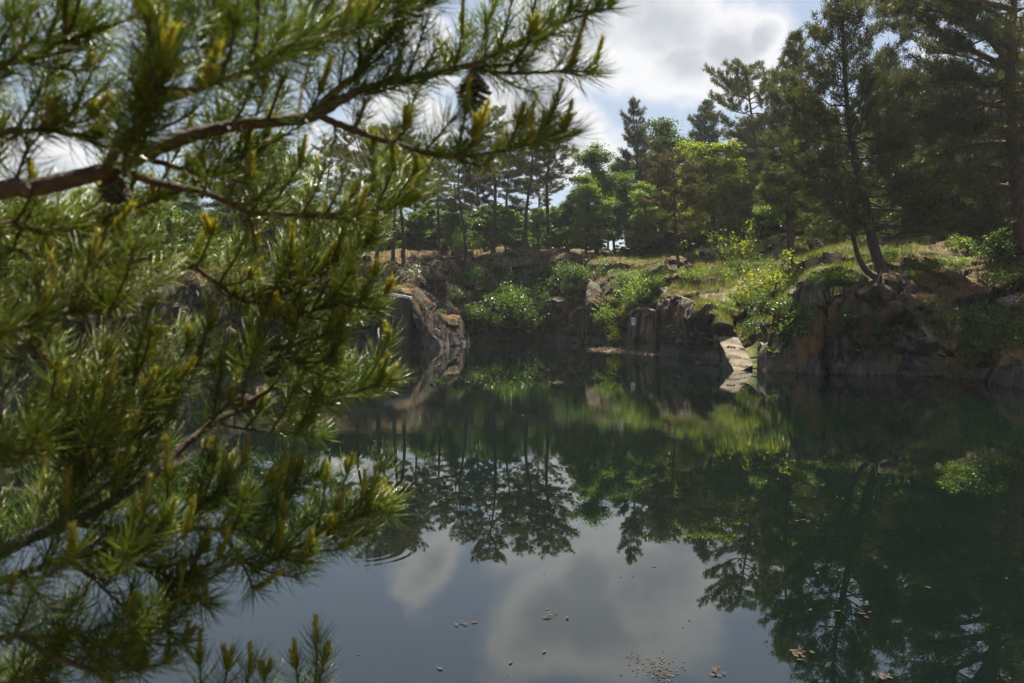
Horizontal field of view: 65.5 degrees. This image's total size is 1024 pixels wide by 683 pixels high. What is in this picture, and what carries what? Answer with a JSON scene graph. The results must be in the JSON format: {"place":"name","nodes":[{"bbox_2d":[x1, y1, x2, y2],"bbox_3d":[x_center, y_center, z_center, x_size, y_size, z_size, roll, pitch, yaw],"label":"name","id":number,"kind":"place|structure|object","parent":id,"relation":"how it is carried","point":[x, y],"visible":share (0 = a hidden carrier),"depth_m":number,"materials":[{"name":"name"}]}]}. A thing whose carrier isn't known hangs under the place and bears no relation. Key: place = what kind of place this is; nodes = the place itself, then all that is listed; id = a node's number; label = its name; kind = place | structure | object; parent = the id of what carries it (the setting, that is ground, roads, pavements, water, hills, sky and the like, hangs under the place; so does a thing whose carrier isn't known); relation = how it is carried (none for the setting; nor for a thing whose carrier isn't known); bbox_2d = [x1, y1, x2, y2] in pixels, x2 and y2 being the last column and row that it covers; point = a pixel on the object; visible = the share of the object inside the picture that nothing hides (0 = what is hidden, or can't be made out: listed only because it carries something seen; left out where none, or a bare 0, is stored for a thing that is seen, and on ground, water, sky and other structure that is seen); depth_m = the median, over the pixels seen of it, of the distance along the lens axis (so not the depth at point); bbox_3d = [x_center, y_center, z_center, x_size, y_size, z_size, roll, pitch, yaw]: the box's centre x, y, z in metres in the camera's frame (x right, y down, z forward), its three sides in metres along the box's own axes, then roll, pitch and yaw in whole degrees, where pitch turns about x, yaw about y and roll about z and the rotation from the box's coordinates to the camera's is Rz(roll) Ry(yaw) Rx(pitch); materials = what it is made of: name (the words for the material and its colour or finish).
{"place":"outdoors","nodes":[
{"label":"outdoors","id":0,"kind":"place"},
{"bbox_2d":[0,340,1023,682],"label":"water","id":1,"kind":"structure","parent":0,"point":[578,442],"depth_m":8.56,"materials":[{"name":"green liquid"}]},
{"bbox_2d":[0,225,1023,399],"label":"ground","id":2,"kind":"structure","parent":0,"point":[884,299],"depth_m":32.32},
{"bbox_2d":[132,213,201,262],"bbox_3d":[-15.823,-4.363,35.933,3.241,2.828,3.248,0,3,4],"label":"bush","id":3,"kind":"object","parent":2,"relation":"on","point":[169,225],"visible":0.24,"depth_m":35.68,"materials":[{"name":"green plant"}]},
{"bbox_2d":[152,208,214,250],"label":"bush","id":4,"kind":"object","parent":2,"relation":"on","point":[189,216],"visible":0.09,"depth_m":37.44,"materials":[{"name":"green plant"}]},
{"bbox_2d":[172,194,212,229],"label":"broadleaf tree","id":5,"kind":"object","parent":2,"relation":"on","point":[197,208],"visible":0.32,"depth_m":44.37,"materials":[{"name":"green plant"}]},
{"bbox_2d":[167,230,251,268],"bbox_3d":[-14.072,-4.163,36.493,3.534,1.836,3.894,2,3,32],"label":"shrub","id":6,"kind":"object","parent":2,"relation":"on","point":[191,247],"visible":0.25,"depth_m":36.19,"materials":[{"name":"green plant"}]},
{"bbox_2d":[190,209,249,259],"bbox_3d":[-16.215,-5.519,43.583,3.878,3.376,3.869,-1,3,-27],"label":"bush","id":7,"kind":"object","parent":2,"relation":"on","point":[226,220],"visible":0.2,"depth_m":43.26,"materials":[{"name":"green plant"}]},
{"bbox_2d":[190,129,281,263],"bbox_3d":[-16.008,-8.416,46.481,5.061,8.340,5.374,1,3,20],"label":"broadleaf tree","id":8,"kind":"object","parent":2,"relation":"on","point":[241,219],"visible":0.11,"depth_m":46.39,"materials":[{"name":"green plant"}]},
{"bbox_2d":[247,221,288,258],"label":"bush","id":9,"kind":"object","parent":2,"relation":"on","point":[269,232],"visible":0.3,"depth_m":50.73,"materials":[{"name":"green plant"}]},
{"bbox_2d":[230,133,328,259],"bbox_3d":[-14.306,-9.019,49.820,6.294,8.265,5.583,2,3,39],"label":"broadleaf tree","id":10,"kind":"object","parent":2,"relation":"on","point":[288,195],"visible":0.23,"depth_m":49.26,"materials":[{"name":"green plant"}]},
{"bbox_2d":[298,134,352,222],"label":"pine tree","id":11,"kind":"object","parent":2,"relation":"on","point":[336,160],"visible":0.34,"depth_m":53.94,"materials":[{"name":"green plant"}]},
{"bbox_2d":[325,128,378,204],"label":"pine tree","id":12,"kind":"object","parent":2,"relation":"on","point":[346,134],"visible":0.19,"depth_m":54.91,"materials":[{"name":"green plant"}]},
{"bbox_2d":[334,121,422,277],"bbox_3d":[-7.324,-7.883,46.730,4.804,9.882,5.276,1,3,14],"label":"pine tree","id":13,"kind":"object","parent":2,"relation":"on","point":[347,154],"visible":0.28,"depth_m":46.11,"materials":[{"name":"green plant"}]},
{"bbox_2d":[360,131,429,268],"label":"pine tree","id":14,"kind":"object","parent":2,"relation":"on","point":[403,238],"visible":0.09,"depth_m":49.52,"materials":[{"name":"green plant"}]},
{"bbox_2d":[359,123,430,261],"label":"pine tree","id":15,"kind":"object","parent":2,"relation":"on","point":[393,242],"visible":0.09,"depth_m":50.67,"materials":[{"name":"green plant"}]},
{"bbox_2d":[382,291,412,347],"bbox_3d":[-6.410,-0.862,45.448,1.549,3.949,2.520,0,3,0],"label":"rock block","id":16,"kind":"object","parent":2,"relation":"on","point":[406,324],"visible":0.41,"depth_m":44.27,"materials":[{"name":"stone"}]},
{"bbox_2d":[389,210,435,250],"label":"bush","id":17,"kind":"object","parent":2,"relation":"on","point":[417,225],"visible":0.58,"depth_m":63.87,"materials":[{"name":"green plant"}]},
{"bbox_2d":[410,290,449,347],"bbox_3d":[-4.648,-0.938,46.181,2.356,4.107,4.307,0,3,0],"label":"rock slab","id":18,"kind":"object","parent":2,"relation":"on","point":[430,325],"visible":0.69,"depth_m":44.78,"materials":[{"name":"stone"}]},
{"bbox_2d":[411,257,449,281],"bbox_3d":[-5.206,-4.618,51.191,2.612,1.636,3.907,0,3,0],"label":"boulder","id":19,"kind":"object","parent":2,"relation":"on","point":[435,270],"visible":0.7,"depth_m":49.97,"materials":[{"name":"stone"}]},
{"bbox_2d":[414,142,471,249],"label":"pine tree","id":20,"kind":"object","parent":2,"relation":"on","point":[442,205],"visible":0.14,"depth_m":59.44,"materials":[{"name":"green plant"}]},
{"bbox_2d":[415,210,484,249],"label":"bush","id":21,"kind":"object","parent":2,"relation":"on","point":[433,236],"visible":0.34,"depth_m":63.52,"materials":[{"name":"green plant"}]},
{"bbox_2d":[436,201,467,248],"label":"broadleaf tree","id":22,"kind":"object","parent":2,"relation":"on","point":[454,220],"visible":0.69,"depth_m":59.39,"materials":[{"name":"green plant"}]},
{"bbox_2d":[427,134,498,274],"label":"pine tree","id":23,"kind":"object","parent":2,"relation":"on","point":[466,195],"visible":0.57,"depth_m":54.63,"materials":[{"name":"green plant"}]},
{"bbox_2d":[448,226,492,256],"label":"shrub","id":24,"kind":"object","parent":2,"relation":"on","point":[458,240],"visible":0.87,"depth_m":56.96,"materials":[{"name":"green plant"}]},
{"bbox_2d":[458,161,493,230],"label":"pine tree","id":25,"kind":"object","parent":2,"relation":"on","point":[478,198],"visible":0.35,"depth_m":71.89,"materials":[{"name":"green plant"}]},
{"bbox_2d":[457,261,495,289],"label":"shrub","id":26,"kind":"object","parent":2,"relation":"on","point":[470,280],"visible":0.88,"depth_m":53.34,"materials":[{"name":"green plant"}]},
{"bbox_2d":[460,202,523,249],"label":"bush","id":27,"kind":"object","parent":2,"relation":"on","point":[475,216],"visible":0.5,"depth_m":65.35,"materials":[{"name":"green plant"}]},
{"bbox_2d":[463,296,526,330],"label":"shrub","id":28,"kind":"object","parent":2,"relation":"on","point":[480,315],"visible":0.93,"depth_m":50.48,"materials":[{"name":"green plant"}]},
{"bbox_2d":[458,103,533,252],"bbox_3d":[-1.311,-12.156,59.672,5.828,11.629,6.234,-1,3,-26],"label":"pine tree","id":29,"kind":"object","parent":2,"relation":"on","point":[515,172],"visible":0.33,"depth_m":59.41,"materials":[{"name":"green plant"}]},
{"bbox_2d":[479,281,526,313],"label":"shrub","id":30,"kind":"object","parent":2,"relation":"on","point":[508,295],"visible":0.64,"depth_m":51.59,"materials":[{"name":"green plant"}]},
{"bbox_2d":[489,206,518,249],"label":"broadleaf tree","id":31,"kind":"object","parent":2,"relation":"on","point":[503,222],"visible":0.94,"depth_m":60.45,"materials":[{"name":"green plant"}]},
{"bbox_2d":[481,136,536,205],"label":"pine tree","id":32,"kind":"object","parent":2,"relation":"on","point":[500,195],"visible":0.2,"depth_m":72.52,"materials":[{"name":"green plant"}]},
{"bbox_2d":[487,249,539,272],"bbox_3d":[0.128,-5.825,57.698,3.830,1.807,4.063,0,3,0],"label":"rock block","id":33,"kind":"object","parent":2,"relation":"on","point":[509,258],"visible":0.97,"depth_m":56.68,"materials":[{"name":"stone"}]},
{"bbox_2d":[495,209,532,248],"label":"bush","id":34,"kind":"object","parent":2,"relation":"on","point":[518,235],"visible":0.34,"depth_m":64.93,"materials":[{"name":"green plant"}]},
{"bbox_2d":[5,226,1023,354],"bbox_3d":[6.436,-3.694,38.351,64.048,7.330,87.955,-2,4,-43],"label":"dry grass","id":35,"kind":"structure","parent":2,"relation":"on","point":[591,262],"depth_m":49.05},
{"bbox_2d":[479,288,552,337],"bbox_3d":[0.310,-1.988,52.251,4.356,3.482,5.607,1,3,14],"label":"shrub","id":36,"kind":"object","parent":2,"relation":"on","point":[529,313],"visible":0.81,"depth_m":51.27,"materials":[{"name":"green plant"}]},
{"bbox_2d":[491,277,554,310],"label":"shrub","id":37,"kind":"object","parent":2,"relation":"on","point":[538,293],"visible":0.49,"depth_m":54.07,"materials":[{"name":"green plant"}]},
{"bbox_2d":[496,263,550,291],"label":"shrub","id":38,"kind":"object","parent":2,"relation":"on","point":[519,275],"visible":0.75,"depth_m":55.91,"materials":[{"name":"green plant"}]},
{"bbox_2d":[502,112,567,248],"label":"pine tree","id":39,"kind":"object","parent":2,"relation":"on","point":[532,172],"visible":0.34,"depth_m":61.51,"materials":[{"name":"green plant"}]},
{"bbox_2d":[520,207,549,247],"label":"broadleaf tree","id":40,"kind":"object","parent":2,"relation":"on","point":[537,216],"visible":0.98,"depth_m":62.51,"materials":[{"name":"green plant"}]},
{"bbox_2d":[518,167,565,210],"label":"pine tree","id":41,"kind":"object","parent":2,"relation":"on","point":[538,194],"visible":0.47,"depth_m":75.43,"materials":[{"name":"green plant"}]},
{"bbox_2d":[513,105,581,248],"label":"pine tree","id":42,"kind":"object","parent":2,"relation":"on","point":[556,166],"visible":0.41,"depth_m":62.83,"materials":[{"name":"green plant"}]},
{"bbox_2d":[536,205,584,251],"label":"bush","id":43,"kind":"object","parent":2,"relation":"on","point":[557,244],"visible":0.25,"depth_m":66.56,"materials":[{"name":"green plant"}]},
{"bbox_2d":[541,296,583,342],"bbox_3d":[3.337,-0.935,52.883,2.819,4.212,6.999,0,3,0],"label":"rock block","id":44,"kind":"object","parent":2,"relation":"on","point":[555,326],"visible":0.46,"depth_m":52.22,"materials":[{"name":"stone"}]},
{"bbox_2d":[548,253,576,285],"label":"rock block","id":45,"kind":"object","parent":2,"relation":"on","point":[553,260],"visible":0.49,"depth_m":55.92,"materials":[{"name":"stone"}]},
{"bbox_2d":[544,188,583,251],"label":"broadleaf tree","id":46,"kind":"object","parent":2,"relation":"on","point":[568,208],"visible":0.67,"depth_m":62.40,"materials":[{"name":"green plant"}]},
{"bbox_2d":[552,254,620,284],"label":"shrub","id":47,"kind":"object","parent":2,"relation":"on","point":[576,273],"visible":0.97,"depth_m":51.67,"materials":[{"name":"green plant"}]},
{"bbox_2d":[563,174,623,253],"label":"broadleaf tree","id":48,"kind":"object","parent":2,"relation":"on","point":[586,189],"visible":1,"depth_m":57.19,"materials":[{"name":"green plant"}]},
{"bbox_2d":[583,312,612,347],"bbox_3d":[5.241,-0.356,48.036,1.663,3.381,8.704,0,3,0],"label":"rock block","id":49,"kind":"object","parent":2,"relation":"on","point":[593,341],"visible":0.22,"depth_m":46.90,"materials":[{"name":"stone"}]},
{"bbox_2d":[564,141,636,254],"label":"broadleaf tree","id":50,"kind":"object","parent":2,"relation":"on","point":[593,158],"visible":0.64,"depth_m":59.81,"materials":[{"name":"green plant"}]},
{"bbox_2d":[592,298,628,330],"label":"shrub","id":51,"kind":"object","parent":2,"relation":"on","point":[610,313],"visible":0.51,"depth_m":42.55,"materials":[{"name":"green plant"}]},
{"bbox_2d":[601,154,636,254],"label":"broadleaf tree","id":52,"kind":"object","parent":2,"relation":"on","point":[617,167],"visible":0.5,"depth_m":64.35,"materials":[{"name":"green plant"}]},
{"bbox_2d":[604,268,644,289],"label":"shrub","id":53,"kind":"object","parent":2,"relation":"on","point":[625,278],"visible":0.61,"depth_m":45.05,"materials":[{"name":"green plant"}]},
{"bbox_2d":[614,282,660,307],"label":"shrub","id":54,"kind":"object","parent":2,"relation":"on","point":[630,299],"visible":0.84,"depth_m":41.46,"materials":[{"name":"green plant"}]},
{"bbox_2d":[607,220,671,255],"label":"bush","id":55,"kind":"object","parent":2,"relation":"on","point":[621,230],"visible":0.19,"depth_m":62.60,"materials":[{"name":"green plant"}]},
{"bbox_2d":[615,95,664,232],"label":"pine tree","id":56,"kind":"object","parent":2,"relation":"on","point":[639,130],"visible":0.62,"depth_m":64.82,"materials":[{"name":"green plant"}]},
{"bbox_2d":[627,307,657,352],"bbox_3d":[6.630,-0.119,40.981,1.468,3.286,4.264,0,3,6],"label":"rock block","id":57,"kind":"object","parent":2,"relation":"on","point":[641,334],"visible":0.63,"depth_m":39.87,"materials":[{"name":"stone"}]},
{"bbox_2d":[622,268,667,303],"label":"shrub","id":58,"kind":"object","parent":2,"relation":"on","point":[642,293],"visible":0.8,"depth_m":41.01,"materials":[{"name":"green plant"}]},
{"bbox_2d":[620,180,671,256],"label":"broadleaf tree","id":59,"kind":"object","parent":2,"relation":"on","point":[642,191],"visible":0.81,"depth_m":58.18,"materials":[{"name":"green plant"}]},
{"bbox_2d":[619,198,695,254],"bbox_3d":[11.267,-8.541,60.459,5.898,4.957,5.912,1,3,23],"label":"bush","id":60,"kind":"object","parent":2,"relation":"on","point":[668,235],"visible":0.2,"depth_m":59.92,"materials":[{"name":"green plant"}]},
{"bbox_2d":[625,116,723,248],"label":"broadleaf tree","id":61,"kind":"object","parent":2,"relation":"on","point":[663,129],"visible":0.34,"depth_m":66.54,"materials":[{"name":"green plant"}]},
{"bbox_2d":[638,145,715,270],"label":"pine tree","id":62,"kind":"object","parent":2,"relation":"on","point":[692,196],"visible":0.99,"depth_m":44.70,"materials":[{"name":"green plant"}]},
{"bbox_2d":[653,178,706,252],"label":"broadleaf tree","id":63,"kind":"object","parent":2,"relation":"on","point":[691,235],"visible":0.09,"depth_m":56.77,"materials":[{"name":"green plant"}]},
{"bbox_2d":[655,296,721,365],"bbox_3d":[8.017,-0.118,36.002,2.035,4.168,11.313,0,3,0],"label":"rock prow","id":64,"kind":"object","parent":2,"relation":"on","point":[674,313],"visible":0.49,"depth_m":35.88,"materials":[{"name":"stone"}]},
{"bbox_2d":[681,98,734,191],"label":"pine tree","id":65,"kind":"object","parent":2,"relation":"on","point":[707,133],"visible":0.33,"depth_m":69.61,"materials":[{"name":"green plant"}]},
{"bbox_2d":[670,139,772,247],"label":"broadleaf tree","id":66,"kind":"object","parent":2,"relation":"on","point":[713,199],"visible":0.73,"depth_m":51.06,"materials":[{"name":"green plant"}]},
{"bbox_2d":[695,159,754,243],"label":"broadleaf tree","id":67,"kind":"object","parent":2,"relation":"on","point":[742,213],"visible":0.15,"depth_m":55.32,"materials":[{"name":"green plant"}]},
{"bbox_2d":[718,330,752,370],"bbox_3d":[8.727,0.963,31.782,0.930,3.238,6.268,0,3,5],"label":"rock slab","id":68,"kind":"object","parent":2,"relation":"on","point":[734,356],"visible":0.44,"depth_m":30.63,"materials":[{"name":"stone"}]},
{"bbox_2d":[705,218,766,260],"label":"bush","id":69,"kind":"object","parent":2,"relation":"on","point":[726,251],"visible":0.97,"depth_m":46.36,"materials":[{"name":"green plant"}]},
{"bbox_2d":[701,54,789,239],"bbox_3d":[16.691,-13.045,55.422,6.922,13.013,6.997,2,4,42],"label":"pine tree","id":70,"kind":"object","parent":2,"relation":"on","point":[739,87],"visible":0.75,"depth_m":54.34,"materials":[{"name":"green plant"}]},
{"bbox_2d":[718,171,777,239],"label":"broadleaf tree","id":71,"kind":"object","parent":2,"relation":"on","point":[744,192],"visible":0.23,"depth_m":54.26,"materials":[{"name":"green plant"}]},
{"bbox_2d":[724,252,773,272],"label":"shrub","id":72,"kind":"object","parent":2,"relation":"on","point":[739,263],"visible":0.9,"depth_m":41.72,"materials":[{"name":"green plant"}]},
{"bbox_2d":[720,265,781,307],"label":"shrub","id":73,"kind":"object","parent":2,"relation":"on","point":[742,290],"visible":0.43,"depth_m":35.67,"materials":[{"name":"green plant"}]},
{"bbox_2d":[731,152,783,245],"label":"broadleaf tree","id":74,"kind":"object","parent":2,"relation":"on","point":[758,166],"visible":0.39,"depth_m":52.43,"materials":[{"name":"green plant"}]},
{"bbox_2d":[729,106,807,236],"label":"pine tree","id":75,"kind":"object","parent":2,"relation":"on","point":[751,154],"visible":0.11,"depth_m":57.08,"materials":[{"name":"green plant"}]},
{"bbox_2d":[735,246,802,300],"bbox_3d":[11.348,-2.700,34.250,3.002,2.656,3.428,-1,3,-25],"label":"shrub","id":76,"kind":"object","parent":2,"relation":"on","point":[775,281],"visible":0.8,"depth_m":33.91,"materials":[{"name":"green plant"}]},
{"bbox_2d":[742,286,806,317],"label":"shrub","id":77,"kind":"object","parent":2,"relation":"on","point":[773,308],"visible":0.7,"depth_m":29.13,"materials":[{"name":"green plant"}]},
{"bbox_2d":[757,325,805,373],"bbox_3d":[10.084,0.687,29.821,1.816,2.921,4.460,1,3,20],"label":"rock block","id":78,"kind":"object","parent":2,"relation":"on","point":[766,361],"visible":0.14,"depth_m":28.88,"materials":[{"name":"stone"}]},
{"bbox_2d":[753,139,813,247],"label":"broadleaf tree","id":79,"kind":"object","parent":2,"relation":"on","point":[762,210],"visible":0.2,"depth_m":47.22,"materials":[{"name":"green plant"}]},
{"bbox_2d":[752,25,837,265],"bbox_3d":[14.531,-9.745,40.766,4.334,12.381,4.844,1,3,20],"label":"pine tree","id":80,"kind":"object","parent":2,"relation":"on","point":[771,181],"visible":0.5,"depth_m":40.20,"materials":[{"name":"green plant"}]},
{"bbox_2d":[788,280,825,374],"bbox_3d":[10.779,-0.102,29.144,1.379,4.276,3.868,1,3,19],"label":"rock pillar","id":81,"kind":"object","parent":2,"relation":"on","point":[809,349],"visible":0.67,"depth_m":28.02,"materials":[{"name":"stone"}]},
{"bbox_2d":[761,298,869,370],"bbox_3d":[10.773,-0.311,28.567,3.842,2.654,2.888,1,3,11],"label":"shrub","id":82,"kind":"object","parent":2,"relation":"on","point":[799,313],"visible":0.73,"depth_m":27.96,"materials":[{"name":"green plant"}]},
{"bbox_2d":[809,264,853,285],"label":"shrub","id":83,"kind":"object","parent":2,"relation":"on","point":[816,277],"visible":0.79,"depth_m":29.53,"materials":[{"name":"green plant"}]},
{"bbox_2d":[827,269,868,287],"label":"shrub","id":84,"kind":"object","parent":2,"relation":"on","point":[849,279],"visible":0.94,"depth_m":28.89,"materials":[{"name":"green plant"}]},
{"bbox_2d":[816,309,896,343],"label":"shrub","id":85,"kind":"object","parent":2,"relation":"on","point":[879,331],"visible":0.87,"depth_m":27.18,"materials":[{"name":"green plant"}]},
{"bbox_2d":[827,298,893,374],"bbox_3d":[12.585,0.146,28.604,2.282,3.905,3.852,1,3,24],"label":"rock block","id":86,"kind":"object","parent":2,"relation":"on","point":[874,356],"visible":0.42,"depth_m":27.41,"materials":[{"name":"stone"}]},
{"bbox_2d":[764,0,992,285],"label":"pine tree","id":87,"kind":"object","parent":2,"relation":"on","point":[887,139],"visible":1,"depth_m":28.27,"materials":[{"name":"green plant"}]},
{"bbox_2d":[855,49,922,232],"bbox_3d":[20.869,-11.232,44.407,3.942,10.697,4.405,1,3,28],"label":"pine tree","id":88,"kind":"object","parent":2,"relation":"on","point":[897,64],"visible":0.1,"depth_m":44.09,"materials":[{"name":"green plant"}]},
{"bbox_2d":[896,324,951,377],"bbox_3d":[14.582,0.725,27.950,2.236,2.747,4.321,1,3,21],"label":"rock block","id":89,"kind":"object","parent":2,"relation":"on","point":[923,347],"visible":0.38,"depth_m":27.09,"materials":[{"name":"stone"}]},
{"bbox_2d":[904,252,952,273],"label":"shrub","id":90,"kind":"object","parent":2,"relation":"on","point":[926,266],"visible":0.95,"depth_m":30.19,"materials":[{"name":"green plant"}]},
{"bbox_2d":[857,0,1023,262],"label":"pine tree","id":91,"kind":"object","parent":2,"relation":"on","point":[999,33],"visible":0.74,"depth_m":30.20,"materials":[{"name":"green plant"}]},
{"bbox_2d":[917,75,995,239],"bbox_3d":[23.615,-10.190,42.489,4.223,9.840,4.349,0,3,4],"label":"pine tree","id":92,"kind":"object","parent":2,"relation":"on","point":[980,150],"visible":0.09,"depth_m":42.30,"materials":[{"name":"green plant"}]},
{"bbox_2d":[918,67,1022,206],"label":"pine tree","id":93,"kind":"object","parent":2,"relation":"on","point":[990,110],"visible":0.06,"depth_m":43.13,"materials":[{"name":"green plant"}]},
{"bbox_2d":[942,226,1010,255],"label":"shrub","id":94,"kind":"object","parent":2,"relation":"on","point":[964,241],"visible":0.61,"depth_m":35.12,"materials":[{"name":"green plant"}]},
{"bbox_2d":[935,338,1023,378],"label":"shrub","id":95,"kind":"object","parent":2,"relation":"on","point":[979,354],"visible":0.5,"depth_m":25.31,"materials":[{"name":"green plant"}]},
{"bbox_2d":[944,295,1021,334],"bbox_3d":[16.751,-0.740,27.530,3.777,1.832,3.383,1,3,29],"label":"shrub","id":96,"kind":"object","parent":2,"relation":"on","point":[979,314],"visible":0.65,"depth_m":27.26,"materials":[{"name":"green plant"}]},
{"bbox_2d":[949,309,1023,355],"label":"shrub","id":97,"kind":"object","parent":2,"relation":"on","point":[1009,329],"visible":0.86,"depth_m":25.35,"materials":[{"name":"green plant"}]},
{"bbox_2d":[961,232,1023,268],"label":"shrub","id":98,"kind":"object","parent":2,"relation":"on","point":[1003,249],"visible":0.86,"depth_m":31.53,"materials":[{"name":"green plant"}]},
{"bbox_2d":[969,263,1023,288],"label":"shrub","id":99,"kind":"object","parent":2,"relation":"on","point":[997,278],"visible":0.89,"depth_m":30.12,"materials":[{"name":"green plant"}]},
{"bbox_2d":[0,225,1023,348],"bbox_3d":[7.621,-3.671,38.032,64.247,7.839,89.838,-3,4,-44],"label":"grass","id":100,"kind":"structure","parent":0,"point":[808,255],"depth_m":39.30,"materials":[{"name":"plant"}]},
{"bbox_2d":[0,0,1023,249],"label":"sky","id":101,"kind":"structure","parent":0,"point":[662,50],"materials":[{"name":"white"}]},
{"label":"near bank","id":102,"kind":"structure","parent":0,"visible":0},
{"bbox_2d":[0,0,640,682],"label":"pine tree","id":103,"kind":"object","parent":102,"relation":"on","point":[96,422],"visible":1,"depth_m":1.22,"materials":[{"name":"green plant"}]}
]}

